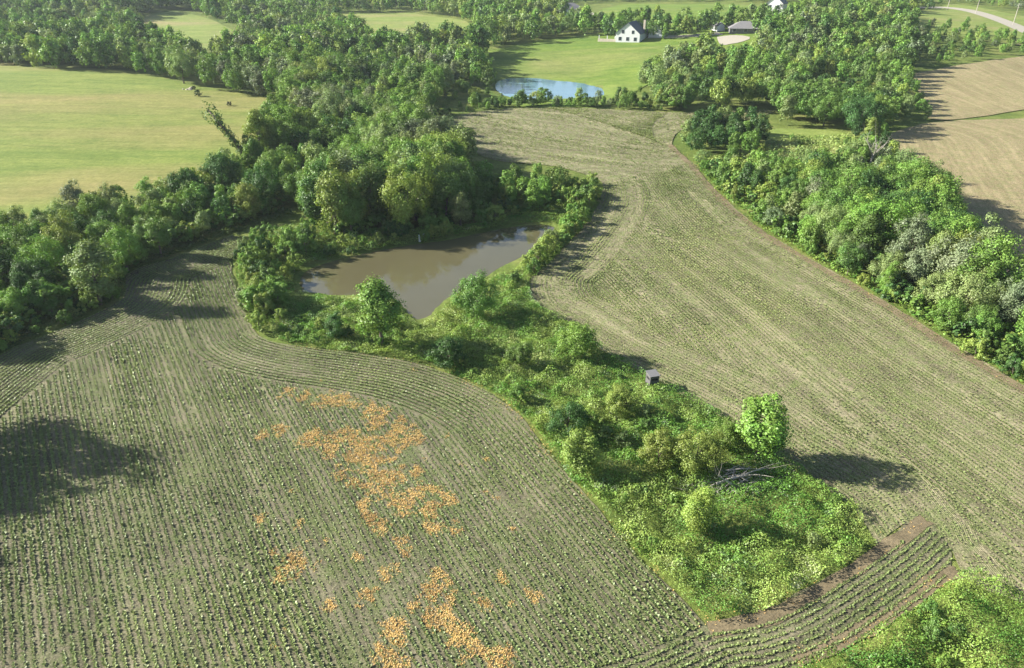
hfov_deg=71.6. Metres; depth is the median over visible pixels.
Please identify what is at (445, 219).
shrub
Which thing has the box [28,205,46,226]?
tree
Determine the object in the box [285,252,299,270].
shrub
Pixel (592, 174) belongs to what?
shrub
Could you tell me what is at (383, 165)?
tree
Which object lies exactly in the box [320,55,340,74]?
tree
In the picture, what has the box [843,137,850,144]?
shrub
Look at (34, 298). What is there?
tree
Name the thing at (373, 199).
tree
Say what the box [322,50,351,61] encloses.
tree
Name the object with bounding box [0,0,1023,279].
woods
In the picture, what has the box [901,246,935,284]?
tree
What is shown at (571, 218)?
shrub
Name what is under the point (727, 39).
gravel yard
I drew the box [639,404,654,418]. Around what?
shrub
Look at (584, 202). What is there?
shrub
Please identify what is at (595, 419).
shrub
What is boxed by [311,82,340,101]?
tree
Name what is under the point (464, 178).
tree
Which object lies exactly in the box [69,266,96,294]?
tree
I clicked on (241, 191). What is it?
tree
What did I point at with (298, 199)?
tree
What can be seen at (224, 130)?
leaning snag
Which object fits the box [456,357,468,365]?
shrub
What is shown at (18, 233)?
tree
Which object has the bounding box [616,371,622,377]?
shrub
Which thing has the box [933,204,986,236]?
tree
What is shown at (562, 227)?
shrub
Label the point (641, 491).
shrub
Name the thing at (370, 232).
shrub
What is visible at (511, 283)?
shrub
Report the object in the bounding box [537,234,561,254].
shrub
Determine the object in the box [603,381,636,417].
tree
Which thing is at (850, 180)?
tree
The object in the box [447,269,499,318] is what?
tree
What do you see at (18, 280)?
tree
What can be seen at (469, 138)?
tree
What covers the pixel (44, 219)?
tree
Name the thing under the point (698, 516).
tree
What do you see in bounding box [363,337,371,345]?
shrub
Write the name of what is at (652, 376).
hunting blind
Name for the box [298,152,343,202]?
tree
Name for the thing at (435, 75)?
tree
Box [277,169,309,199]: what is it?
tree
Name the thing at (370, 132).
tree
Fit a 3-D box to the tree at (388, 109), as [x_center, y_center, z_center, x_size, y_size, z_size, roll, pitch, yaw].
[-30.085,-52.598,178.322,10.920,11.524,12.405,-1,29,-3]
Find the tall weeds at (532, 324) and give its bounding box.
[0,132,1023,667]
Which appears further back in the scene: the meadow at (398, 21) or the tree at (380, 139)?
the meadow at (398, 21)
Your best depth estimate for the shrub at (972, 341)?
86.24 m
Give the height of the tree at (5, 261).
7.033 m
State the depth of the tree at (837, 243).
111.95 m
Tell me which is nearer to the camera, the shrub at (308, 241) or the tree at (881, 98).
the shrub at (308, 241)
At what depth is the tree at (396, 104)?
185.23 m
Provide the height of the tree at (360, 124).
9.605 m
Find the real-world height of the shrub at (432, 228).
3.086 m
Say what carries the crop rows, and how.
on the crop field at (631, 211)
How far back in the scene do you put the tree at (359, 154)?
134.40 m
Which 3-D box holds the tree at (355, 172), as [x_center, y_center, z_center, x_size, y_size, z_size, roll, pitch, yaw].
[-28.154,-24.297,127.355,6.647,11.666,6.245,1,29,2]
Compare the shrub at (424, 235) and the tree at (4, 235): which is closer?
the tree at (4, 235)
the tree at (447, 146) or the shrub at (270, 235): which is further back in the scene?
the tree at (447, 146)
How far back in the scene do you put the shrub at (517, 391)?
79.22 m
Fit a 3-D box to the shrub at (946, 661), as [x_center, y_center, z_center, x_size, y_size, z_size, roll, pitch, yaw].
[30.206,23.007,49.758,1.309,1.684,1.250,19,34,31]
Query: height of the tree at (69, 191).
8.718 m
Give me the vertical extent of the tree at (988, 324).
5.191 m
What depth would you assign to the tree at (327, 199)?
120.84 m
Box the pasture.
[482,3,798,106]
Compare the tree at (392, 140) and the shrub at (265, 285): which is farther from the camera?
the tree at (392, 140)
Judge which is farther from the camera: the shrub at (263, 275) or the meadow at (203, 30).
the meadow at (203, 30)
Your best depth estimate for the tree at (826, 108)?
192.14 m
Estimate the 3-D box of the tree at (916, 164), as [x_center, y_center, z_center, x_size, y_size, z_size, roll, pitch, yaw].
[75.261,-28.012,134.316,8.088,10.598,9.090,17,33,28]
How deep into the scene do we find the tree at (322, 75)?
211.09 m
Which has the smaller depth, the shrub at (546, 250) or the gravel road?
the shrub at (546, 250)
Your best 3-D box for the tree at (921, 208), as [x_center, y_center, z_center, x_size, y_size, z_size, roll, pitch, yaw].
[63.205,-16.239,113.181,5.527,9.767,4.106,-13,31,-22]
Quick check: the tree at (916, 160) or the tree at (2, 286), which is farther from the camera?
the tree at (916, 160)
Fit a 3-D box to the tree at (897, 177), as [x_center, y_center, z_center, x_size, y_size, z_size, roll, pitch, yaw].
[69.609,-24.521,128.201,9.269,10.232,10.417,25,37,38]
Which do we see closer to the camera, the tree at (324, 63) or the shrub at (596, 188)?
the shrub at (596, 188)
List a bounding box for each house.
[561,3,579,15]
[598,20,669,41]
[727,21,761,33]
[766,0,787,14]
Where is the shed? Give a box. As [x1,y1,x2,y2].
[710,22,724,30]
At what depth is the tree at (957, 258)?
98.18 m
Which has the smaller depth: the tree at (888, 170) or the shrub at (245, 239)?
the shrub at (245, 239)
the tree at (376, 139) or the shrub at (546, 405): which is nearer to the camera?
the shrub at (546, 405)
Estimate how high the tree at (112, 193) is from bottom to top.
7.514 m
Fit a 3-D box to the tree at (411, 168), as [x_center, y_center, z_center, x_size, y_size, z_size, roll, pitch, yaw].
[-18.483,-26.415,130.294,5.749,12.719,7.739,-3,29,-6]
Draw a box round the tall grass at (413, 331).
[286,273,605,384]
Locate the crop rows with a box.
[0,107,1023,667]
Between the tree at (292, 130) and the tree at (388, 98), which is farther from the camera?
the tree at (388, 98)
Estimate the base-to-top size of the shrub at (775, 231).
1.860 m
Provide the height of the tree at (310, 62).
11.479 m
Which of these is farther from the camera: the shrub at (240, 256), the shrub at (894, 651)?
the shrub at (240, 256)
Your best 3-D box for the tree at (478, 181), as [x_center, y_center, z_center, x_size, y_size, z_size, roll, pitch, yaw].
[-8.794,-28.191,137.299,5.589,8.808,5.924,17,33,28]
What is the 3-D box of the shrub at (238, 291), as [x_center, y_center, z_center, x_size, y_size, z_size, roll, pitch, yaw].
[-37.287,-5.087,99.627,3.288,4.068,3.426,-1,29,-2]
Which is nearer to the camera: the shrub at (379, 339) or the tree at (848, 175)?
the shrub at (379, 339)
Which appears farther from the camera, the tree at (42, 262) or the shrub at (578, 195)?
the shrub at (578, 195)
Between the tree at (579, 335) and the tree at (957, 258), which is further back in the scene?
the tree at (957, 258)
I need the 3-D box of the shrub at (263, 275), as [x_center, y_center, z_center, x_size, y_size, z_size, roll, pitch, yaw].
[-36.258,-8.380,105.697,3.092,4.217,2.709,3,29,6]
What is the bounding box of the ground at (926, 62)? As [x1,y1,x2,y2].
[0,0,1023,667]
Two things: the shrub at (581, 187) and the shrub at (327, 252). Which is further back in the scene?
the shrub at (581, 187)
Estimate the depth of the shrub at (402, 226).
124.38 m
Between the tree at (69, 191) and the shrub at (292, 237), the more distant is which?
the tree at (69, 191)
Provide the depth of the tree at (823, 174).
132.34 m
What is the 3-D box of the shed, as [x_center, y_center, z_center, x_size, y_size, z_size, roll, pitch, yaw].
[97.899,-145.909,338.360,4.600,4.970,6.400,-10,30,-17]
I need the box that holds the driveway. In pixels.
[648,32,722,37]
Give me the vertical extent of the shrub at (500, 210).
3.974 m
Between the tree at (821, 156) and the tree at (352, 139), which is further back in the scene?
the tree at (352, 139)
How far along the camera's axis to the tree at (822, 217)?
115.75 m
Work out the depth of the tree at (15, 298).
94.19 m
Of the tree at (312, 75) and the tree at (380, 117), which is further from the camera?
the tree at (312, 75)
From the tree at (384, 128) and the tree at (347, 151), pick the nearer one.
the tree at (347, 151)
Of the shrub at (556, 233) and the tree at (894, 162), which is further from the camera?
the tree at (894, 162)
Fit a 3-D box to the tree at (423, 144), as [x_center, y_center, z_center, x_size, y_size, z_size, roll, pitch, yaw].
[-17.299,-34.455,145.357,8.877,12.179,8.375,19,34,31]
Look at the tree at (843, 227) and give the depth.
113.40 m
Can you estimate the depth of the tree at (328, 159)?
130.47 m
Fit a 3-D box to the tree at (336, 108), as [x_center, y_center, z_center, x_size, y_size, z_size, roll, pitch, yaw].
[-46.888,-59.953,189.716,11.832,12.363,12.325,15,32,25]
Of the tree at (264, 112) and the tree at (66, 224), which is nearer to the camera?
the tree at (66, 224)
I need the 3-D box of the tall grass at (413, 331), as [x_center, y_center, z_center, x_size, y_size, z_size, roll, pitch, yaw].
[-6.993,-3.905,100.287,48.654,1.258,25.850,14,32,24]
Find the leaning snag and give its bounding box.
[199,100,253,169]
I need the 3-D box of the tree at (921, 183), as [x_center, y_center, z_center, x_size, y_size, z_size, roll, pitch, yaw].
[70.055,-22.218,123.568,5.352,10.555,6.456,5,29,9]
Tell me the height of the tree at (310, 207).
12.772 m
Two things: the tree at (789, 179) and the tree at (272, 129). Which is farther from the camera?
the tree at (272, 129)
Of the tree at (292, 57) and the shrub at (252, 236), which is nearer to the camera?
the shrub at (252, 236)
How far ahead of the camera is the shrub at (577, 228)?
125.60 m
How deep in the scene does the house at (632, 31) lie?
327.68 m
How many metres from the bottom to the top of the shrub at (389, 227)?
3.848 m
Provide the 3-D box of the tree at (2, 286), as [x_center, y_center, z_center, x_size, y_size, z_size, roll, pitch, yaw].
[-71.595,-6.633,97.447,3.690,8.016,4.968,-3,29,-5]
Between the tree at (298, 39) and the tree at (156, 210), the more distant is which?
the tree at (298, 39)
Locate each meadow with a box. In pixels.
[142,12,234,49]
[342,11,475,44]
[755,128,859,159]
[915,4,1023,45]
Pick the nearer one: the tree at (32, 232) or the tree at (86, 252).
the tree at (86, 252)
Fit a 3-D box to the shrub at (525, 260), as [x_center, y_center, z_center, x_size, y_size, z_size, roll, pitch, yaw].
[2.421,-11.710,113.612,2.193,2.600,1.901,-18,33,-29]
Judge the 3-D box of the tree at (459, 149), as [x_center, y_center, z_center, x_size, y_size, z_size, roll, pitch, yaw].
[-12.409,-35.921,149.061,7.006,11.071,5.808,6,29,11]
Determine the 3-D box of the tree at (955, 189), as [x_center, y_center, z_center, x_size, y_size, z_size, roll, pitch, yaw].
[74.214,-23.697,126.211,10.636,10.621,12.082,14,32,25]
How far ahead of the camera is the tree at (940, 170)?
133.60 m
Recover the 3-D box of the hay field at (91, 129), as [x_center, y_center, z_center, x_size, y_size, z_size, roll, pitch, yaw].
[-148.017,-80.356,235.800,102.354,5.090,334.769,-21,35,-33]
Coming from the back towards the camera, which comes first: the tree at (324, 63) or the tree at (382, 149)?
the tree at (324, 63)
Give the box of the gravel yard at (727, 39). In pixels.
[717,35,749,44]
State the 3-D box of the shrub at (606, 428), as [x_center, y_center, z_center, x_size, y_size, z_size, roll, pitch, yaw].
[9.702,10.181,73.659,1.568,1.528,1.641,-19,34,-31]
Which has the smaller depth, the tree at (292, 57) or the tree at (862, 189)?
the tree at (862, 189)
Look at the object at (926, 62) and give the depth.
90.72 m
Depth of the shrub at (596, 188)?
142.14 m
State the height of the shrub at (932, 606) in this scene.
1.776 m
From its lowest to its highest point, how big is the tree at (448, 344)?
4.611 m
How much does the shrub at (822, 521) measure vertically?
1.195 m
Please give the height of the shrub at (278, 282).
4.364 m
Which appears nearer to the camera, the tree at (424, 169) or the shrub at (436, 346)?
the shrub at (436, 346)
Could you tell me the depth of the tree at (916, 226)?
105.36 m
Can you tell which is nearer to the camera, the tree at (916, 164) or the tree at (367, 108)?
the tree at (916, 164)
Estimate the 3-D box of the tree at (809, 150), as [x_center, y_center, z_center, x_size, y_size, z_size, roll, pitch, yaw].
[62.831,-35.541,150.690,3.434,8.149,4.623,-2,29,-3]
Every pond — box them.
[299,225,553,319]
[495,78,603,98]
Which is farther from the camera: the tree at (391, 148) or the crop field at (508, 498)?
the tree at (391, 148)
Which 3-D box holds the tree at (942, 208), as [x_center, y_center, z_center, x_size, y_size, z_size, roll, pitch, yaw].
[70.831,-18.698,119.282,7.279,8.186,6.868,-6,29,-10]
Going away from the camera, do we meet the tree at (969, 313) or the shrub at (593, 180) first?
the tree at (969, 313)
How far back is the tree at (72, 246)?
107.27 m
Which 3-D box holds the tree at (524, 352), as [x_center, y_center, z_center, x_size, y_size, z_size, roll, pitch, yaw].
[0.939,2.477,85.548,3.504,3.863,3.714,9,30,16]
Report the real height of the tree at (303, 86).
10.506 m
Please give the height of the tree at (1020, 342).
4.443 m
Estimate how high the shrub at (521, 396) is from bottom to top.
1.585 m
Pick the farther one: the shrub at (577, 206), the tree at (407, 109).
the tree at (407, 109)
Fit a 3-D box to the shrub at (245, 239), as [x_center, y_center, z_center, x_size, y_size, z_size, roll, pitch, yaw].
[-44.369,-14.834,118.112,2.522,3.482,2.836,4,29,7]
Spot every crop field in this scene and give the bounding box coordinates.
[0,236,951,667]
[449,107,1023,601]
[891,118,1023,311]
[914,56,1023,119]
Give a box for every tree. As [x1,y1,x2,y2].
[0,207,15,243]
[0,220,21,249]
[0,249,15,287]
[0,280,6,301]
[0,286,29,317]
[1,243,25,271]
[3,202,27,226]
[4,271,36,306]
[6,258,37,291]
[7,218,44,254]
[10,258,55,277]
[12,233,71,271]
[18,277,65,310]
[23,226,46,257]
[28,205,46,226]
[28,213,56,227]
[29,262,57,291]
[30,219,49,234]
[34,225,81,270]
[41,197,78,222]
[47,208,79,243]
[56,179,84,213]
[56,239,90,265]
[63,236,118,304]
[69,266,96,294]
[73,215,89,241]
[74,193,112,219]
[82,206,125,235]
[83,219,112,244]
[97,181,120,204]
[98,224,148,272]
[105,230,144,254]
[109,197,133,219]
[110,219,134,234]
[115,202,141,228]
[132,216,150,240]
[133,177,158,204]
[139,198,171,218]
[143,215,171,256]
[166,168,201,197]
[170,45,193,83]
[195,151,242,184]
[232,182,262,212]
[240,107,273,149]
[241,157,286,197]
[247,137,263,165]
[255,146,285,171]
[256,100,279,147]
[260,113,280,149]
[261,103,272,111]
[269,99,279,110]
[270,101,303,136]
[272,70,290,94]
[273,120,312,146]
[275,73,301,103]
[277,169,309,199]
[278,158,296,186]
[280,79,303,97]
[282,65,307,87]
[284,50,303,65]
[285,108,319,132]
[287,86,303,104]
[288,35,304,48]
[292,86,318,107]
[294,69,308,83]
[295,63,318,73]
[295,161,334,225]
[295,181,309,208]
[297,69,322,85]
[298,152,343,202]
[299,58,316,67]
[299,82,313,96]
[301,83,351,115]
[302,64,317,72]
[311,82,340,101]
[311,148,336,162]
[312,56,336,72]
[313,70,336,86]
[313,87,346,118]
[313,167,356,236]
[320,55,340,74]
[320,100,333,123]
[320,154,350,194]
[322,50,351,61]
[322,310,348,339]
[325,145,341,156]
[325,156,348,167]
[328,146,366,178]
[329,57,346,81]
[333,144,357,159]
[333,179,367,232]
[334,133,362,149]
[335,142,355,152]
[338,166,373,220]
[339,96,358,120]
[344,87,362,104]
[347,116,371,138]
[348,92,376,121]
[348,163,399,222]
[349,141,380,167]
[352,272,408,347]
[358,134,401,148]
[358,136,396,151]
[359,116,374,141]
[360,98,375,121]
[362,142,390,165]
[362,159,383,221]
[363,82,382,99]
[363,122,379,142]
[363,158,392,203]
[365,107,394,134]
[368,144,388,154]
[369,119,397,139]
[369,133,389,146]
[370,93,389,113]
[371,102,401,125]
[373,98,387,113]
[376,167,435,223]
[382,89,397,106]
[383,134,412,161]
[383,151,403,207]
[384,109,414,140]
[384,134,399,145]
[388,151,414,165]
[389,94,402,107]
[390,99,416,120]
[390,144,431,179]
[391,139,421,152]
[392,141,421,159]
[394,128,415,140]
[396,117,432,142]
[398,145,452,206]
[398,154,425,220]
[406,103,438,133]
[411,62,426,83]
[412,135,437,154]
[413,103,459,127]
[414,121,437,143]
[417,142,479,206]
[419,65,445,88]
[419,128,467,157]
[422,133,441,146]
[424,114,450,138]
[425,61,443,92]
[425,334,468,368]
[429,171,468,216]
[432,137,460,163]
[440,115,455,131]
[444,136,468,164]
[445,155,476,177]
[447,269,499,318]
[448,191,472,226]
[449,121,478,169]
[449,169,480,202]
[454,165,483,196]
[503,340,533,367]
[544,398,593,439]
[556,320,600,356]
[560,426,605,477]
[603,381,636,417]
[636,426,680,470]
[671,423,730,479]
[681,484,719,535]
[711,415,741,448]
[733,392,794,459]
[766,157,798,188]
[777,168,799,196]
[789,177,808,204]
[791,156,830,192]
[797,162,839,196]
[799,188,829,215]
[799,201,829,226]
[800,147,812,171]
[801,151,833,171]
[803,167,841,196]
[804,174,831,207]
[804,182,863,223]
[810,90,844,125]
[810,201,861,249]
[813,163,880,203]
[822,189,842,219]
[825,217,863,251]
[825,227,857,253]
[834,241,870,275]
[835,157,870,173]
[837,179,850,202]
[838,94,887,131]
[838,168,860,191]
[840,195,913,243]
[844,138,863,161]
[846,183,885,205]
[847,193,874,229]
[849,211,886,254]
[850,136,879,163]
[851,166,884,194]
[853,166,889,195]
[857,193,874,204]
[862,124,889,164]
[862,163,884,176]
[865,93,886,131]
[865,155,882,170]
[867,188,919,216]
[867,248,910,282]
[871,198,897,239]
[872,157,894,170]
[876,163,927,188]
[877,161,899,177]
[877,169,924,200]
[878,260,899,293]
[880,146,921,163]
[880,153,898,162]
[883,212,934,261]
[889,179,910,202]
[890,161,904,168]
[891,172,911,192]
[894,204,928,241]
[895,157,932,177]
[896,155,943,169]
[899,188,936,212]
[901,177,936,197]
[901,194,930,215]
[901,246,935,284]
[905,170,966,204]
[907,211,930,248]
[912,156,944,172]
[912,164,931,181]
[913,270,956,310]
[914,159,955,186]
[916,217,954,244]
[921,181,971,219]
[921,228,960,285]
[921,229,1007,285]
[922,212,949,232]
[925,208,982,247]
[926,197,964,220]
[927,173,951,203]
[928,294,967,330]
[929,265,1010,315]
[930,208,980,236]
[931,228,989,273]
[932,167,955,184]
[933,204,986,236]
[941,264,970,298]
[954,228,1023,300]
[958,249,1008,307]
[961,301,1001,337]
[971,309,1005,340]
[972,212,1005,248]
[981,236,1008,272]
[992,275,1023,331]
[1012,304,1023,339]
[1013,332,1023,353]
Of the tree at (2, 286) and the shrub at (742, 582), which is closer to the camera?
the shrub at (742, 582)
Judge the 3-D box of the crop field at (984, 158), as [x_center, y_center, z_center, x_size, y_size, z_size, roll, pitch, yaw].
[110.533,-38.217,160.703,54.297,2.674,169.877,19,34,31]
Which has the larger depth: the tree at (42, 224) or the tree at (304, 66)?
the tree at (304, 66)
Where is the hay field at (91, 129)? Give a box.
[0,60,266,226]
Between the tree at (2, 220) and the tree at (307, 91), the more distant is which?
the tree at (307, 91)
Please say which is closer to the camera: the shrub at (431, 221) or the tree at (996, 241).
the tree at (996, 241)
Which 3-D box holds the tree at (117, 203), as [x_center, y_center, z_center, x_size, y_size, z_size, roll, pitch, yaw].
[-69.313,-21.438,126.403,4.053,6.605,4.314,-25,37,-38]
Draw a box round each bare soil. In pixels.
[668,144,1023,394]
[706,515,933,638]
[790,566,962,666]
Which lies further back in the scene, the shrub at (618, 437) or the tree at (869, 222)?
the tree at (869, 222)
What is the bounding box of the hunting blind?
[645,369,660,388]
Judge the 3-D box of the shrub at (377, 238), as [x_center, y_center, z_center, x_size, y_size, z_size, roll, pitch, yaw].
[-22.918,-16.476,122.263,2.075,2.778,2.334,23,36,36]
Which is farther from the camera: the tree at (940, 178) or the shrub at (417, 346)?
the tree at (940, 178)
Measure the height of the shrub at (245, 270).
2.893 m
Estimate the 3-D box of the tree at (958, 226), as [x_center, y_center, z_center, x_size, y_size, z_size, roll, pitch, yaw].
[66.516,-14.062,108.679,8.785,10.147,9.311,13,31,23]
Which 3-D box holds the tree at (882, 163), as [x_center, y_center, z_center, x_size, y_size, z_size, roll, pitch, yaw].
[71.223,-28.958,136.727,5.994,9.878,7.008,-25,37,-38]
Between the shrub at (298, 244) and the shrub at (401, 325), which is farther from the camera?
the shrub at (298, 244)
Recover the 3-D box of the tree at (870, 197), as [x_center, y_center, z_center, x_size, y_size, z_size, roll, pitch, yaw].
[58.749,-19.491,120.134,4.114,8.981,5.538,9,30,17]
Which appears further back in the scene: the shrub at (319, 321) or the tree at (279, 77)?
the tree at (279, 77)
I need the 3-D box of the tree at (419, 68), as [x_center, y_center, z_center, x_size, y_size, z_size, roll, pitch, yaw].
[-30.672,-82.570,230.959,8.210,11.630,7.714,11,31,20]
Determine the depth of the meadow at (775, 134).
187.03 m
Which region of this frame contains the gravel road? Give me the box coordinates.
[920,7,1023,32]
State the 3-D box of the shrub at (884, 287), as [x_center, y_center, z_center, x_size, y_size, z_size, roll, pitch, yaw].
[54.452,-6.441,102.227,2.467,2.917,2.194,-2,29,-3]
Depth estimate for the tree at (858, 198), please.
116.12 m
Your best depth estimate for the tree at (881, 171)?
131.94 m
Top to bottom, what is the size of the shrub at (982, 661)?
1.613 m
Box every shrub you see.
[0,312,23,338]
[0,340,7,350]
[3,329,18,342]
[29,325,39,332]
[55,309,72,323]
[77,291,98,311]
[104,286,120,298]
[233,246,245,259]
[235,282,253,309]
[236,235,251,248]
[236,252,254,268]
[238,245,269,270]
[238,264,251,279]
[239,284,273,310]
[244,242,257,251]
[244,272,259,285]
[244,275,264,292]
[244,310,270,331]
[247,259,271,279]
[248,227,261,240]
[252,280,285,306]
[253,291,273,315]
[254,235,272,253]
[255,221,277,238]
[258,264,277,281]
[263,252,275,266]
[265,283,289,310]
[266,274,285,289]
[266,275,286,292]
[269,233,277,241]
[269,257,281,271]
[270,237,278,252]
[273,234,296,258]
[273,308,288,322]
[276,266,292,279]
[277,232,296,255]
[278,323,286,333]
[283,224,301,240]
[285,227,302,249]
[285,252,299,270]
[293,230,317,253]
[294,324,304,335]
[298,218,317,237]
[300,227,314,243]
[300,329,309,338]
[301,238,312,250]
[314,317,326,331]
[323,244,336,255]
[330,241,337,248]
[336,232,348,247]
[343,325,354,338]
[346,245,356,255]
[347,231,358,240]
[359,236,367,245]
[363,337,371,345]
[365,228,376,237]
[368,240,379,249]
[371,231,384,244]
[374,335,385,345]
[383,219,397,238]
[390,232,398,241]
[396,222,410,236]
[397,319,404,329]
[416,341,424,351]
[419,229,429,241]
[424,217,438,232]
[428,224,440,238]
[430,344,444,359]
[439,217,452,225]
[439,220,454,237]
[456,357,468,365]
[470,368,479,377]
[474,206,491,220]
[486,204,505,221]
[505,280,517,288]
[508,270,520,281]
[510,384,524,400]
[518,392,528,403]
[521,252,530,263]
[526,257,540,271]
[527,243,550,263]
[530,243,547,259]
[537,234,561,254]
[541,229,559,245]
[544,401,551,408]
[553,385,561,394]
[558,185,573,204]
[558,213,582,230]
[558,230,569,244]
[559,223,570,233]
[563,224,574,234]
[566,189,586,203]
[566,202,578,213]
[568,176,578,186]
[569,221,580,233]
[570,181,579,194]
[571,203,584,217]
[574,213,582,227]
[576,184,588,192]
[576,205,591,221]
[577,178,589,187]
[579,185,596,201]
[579,199,589,208]
[583,193,596,206]
[585,182,599,195]
[587,171,597,182]
[587,409,599,426]
[589,177,597,184]
[593,186,600,197]
[598,425,612,437]
[614,430,631,448]
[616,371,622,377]
[621,493,629,503]
[625,448,635,461]
[636,482,651,497]
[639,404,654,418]
[639,418,652,431]
[647,536,657,551]
[652,479,661,491]
[667,493,678,503]
[676,468,683,477]
[700,157,709,172]
[704,168,713,176]
[729,539,737,545]
[735,577,747,588]
[744,470,753,478]
[756,142,769,150]
[772,218,783,227]
[772,227,783,235]
[804,240,817,256]
[806,531,822,547]
[817,519,828,527]
[829,493,842,506]
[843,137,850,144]
[856,273,871,284]
[881,282,894,294]
[885,646,900,662]
[887,285,902,300]
[916,598,942,619]
[923,617,946,646]
[932,652,952,667]
[942,307,961,323]
[945,622,969,642]
[959,333,991,359]
[966,657,987,667]
[991,347,1019,364]
[999,356,1023,379]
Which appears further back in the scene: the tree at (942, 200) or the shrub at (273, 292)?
the tree at (942, 200)
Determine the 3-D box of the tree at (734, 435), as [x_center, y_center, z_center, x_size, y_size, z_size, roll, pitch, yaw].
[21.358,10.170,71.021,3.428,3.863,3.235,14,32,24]
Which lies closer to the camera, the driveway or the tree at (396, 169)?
the tree at (396, 169)
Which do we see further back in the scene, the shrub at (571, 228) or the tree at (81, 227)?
the shrub at (571, 228)
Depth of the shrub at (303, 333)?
92.07 m
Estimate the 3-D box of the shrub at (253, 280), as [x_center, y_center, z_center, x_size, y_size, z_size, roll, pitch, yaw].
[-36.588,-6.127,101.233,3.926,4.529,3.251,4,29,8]
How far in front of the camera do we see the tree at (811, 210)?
122.70 m
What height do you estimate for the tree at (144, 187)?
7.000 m
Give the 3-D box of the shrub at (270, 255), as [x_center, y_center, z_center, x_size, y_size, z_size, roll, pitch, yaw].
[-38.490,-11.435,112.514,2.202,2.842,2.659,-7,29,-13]
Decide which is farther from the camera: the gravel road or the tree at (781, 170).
the gravel road
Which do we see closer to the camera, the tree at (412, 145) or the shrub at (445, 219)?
the shrub at (445, 219)
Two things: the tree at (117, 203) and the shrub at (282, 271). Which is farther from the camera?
the tree at (117, 203)
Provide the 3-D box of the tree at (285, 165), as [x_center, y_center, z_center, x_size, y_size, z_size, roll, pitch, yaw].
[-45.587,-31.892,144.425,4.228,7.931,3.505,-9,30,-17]
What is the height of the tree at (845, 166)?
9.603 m
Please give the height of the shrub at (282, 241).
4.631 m
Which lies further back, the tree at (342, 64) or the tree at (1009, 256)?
the tree at (342, 64)
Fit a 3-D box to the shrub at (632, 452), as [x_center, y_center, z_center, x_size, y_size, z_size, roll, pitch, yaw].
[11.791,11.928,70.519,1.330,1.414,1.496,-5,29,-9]
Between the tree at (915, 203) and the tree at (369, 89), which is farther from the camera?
the tree at (369, 89)
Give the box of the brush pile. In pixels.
[674,460,794,501]
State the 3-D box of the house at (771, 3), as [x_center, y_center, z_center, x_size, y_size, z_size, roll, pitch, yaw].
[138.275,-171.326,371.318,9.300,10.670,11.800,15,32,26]
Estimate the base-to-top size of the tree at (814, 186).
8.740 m
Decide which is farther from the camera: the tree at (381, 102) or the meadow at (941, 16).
the meadow at (941, 16)
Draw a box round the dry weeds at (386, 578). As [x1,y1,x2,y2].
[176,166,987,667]
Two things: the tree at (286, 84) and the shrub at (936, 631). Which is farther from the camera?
the tree at (286, 84)
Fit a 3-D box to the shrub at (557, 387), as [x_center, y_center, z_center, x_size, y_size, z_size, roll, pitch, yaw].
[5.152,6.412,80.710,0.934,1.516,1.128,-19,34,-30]
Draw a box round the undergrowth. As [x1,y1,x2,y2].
[0,105,1023,370]
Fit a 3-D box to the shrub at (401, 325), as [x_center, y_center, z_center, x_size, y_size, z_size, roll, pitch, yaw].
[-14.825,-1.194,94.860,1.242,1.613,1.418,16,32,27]
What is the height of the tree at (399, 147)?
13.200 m
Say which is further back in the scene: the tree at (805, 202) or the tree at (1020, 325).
the tree at (805, 202)
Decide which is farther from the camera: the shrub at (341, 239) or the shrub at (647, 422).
the shrub at (341, 239)
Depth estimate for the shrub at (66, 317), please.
94.51 m
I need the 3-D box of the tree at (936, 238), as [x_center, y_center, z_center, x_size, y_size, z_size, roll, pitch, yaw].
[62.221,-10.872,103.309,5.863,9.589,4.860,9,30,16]
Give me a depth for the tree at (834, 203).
121.10 m
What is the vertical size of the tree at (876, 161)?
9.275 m
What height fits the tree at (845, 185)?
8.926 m

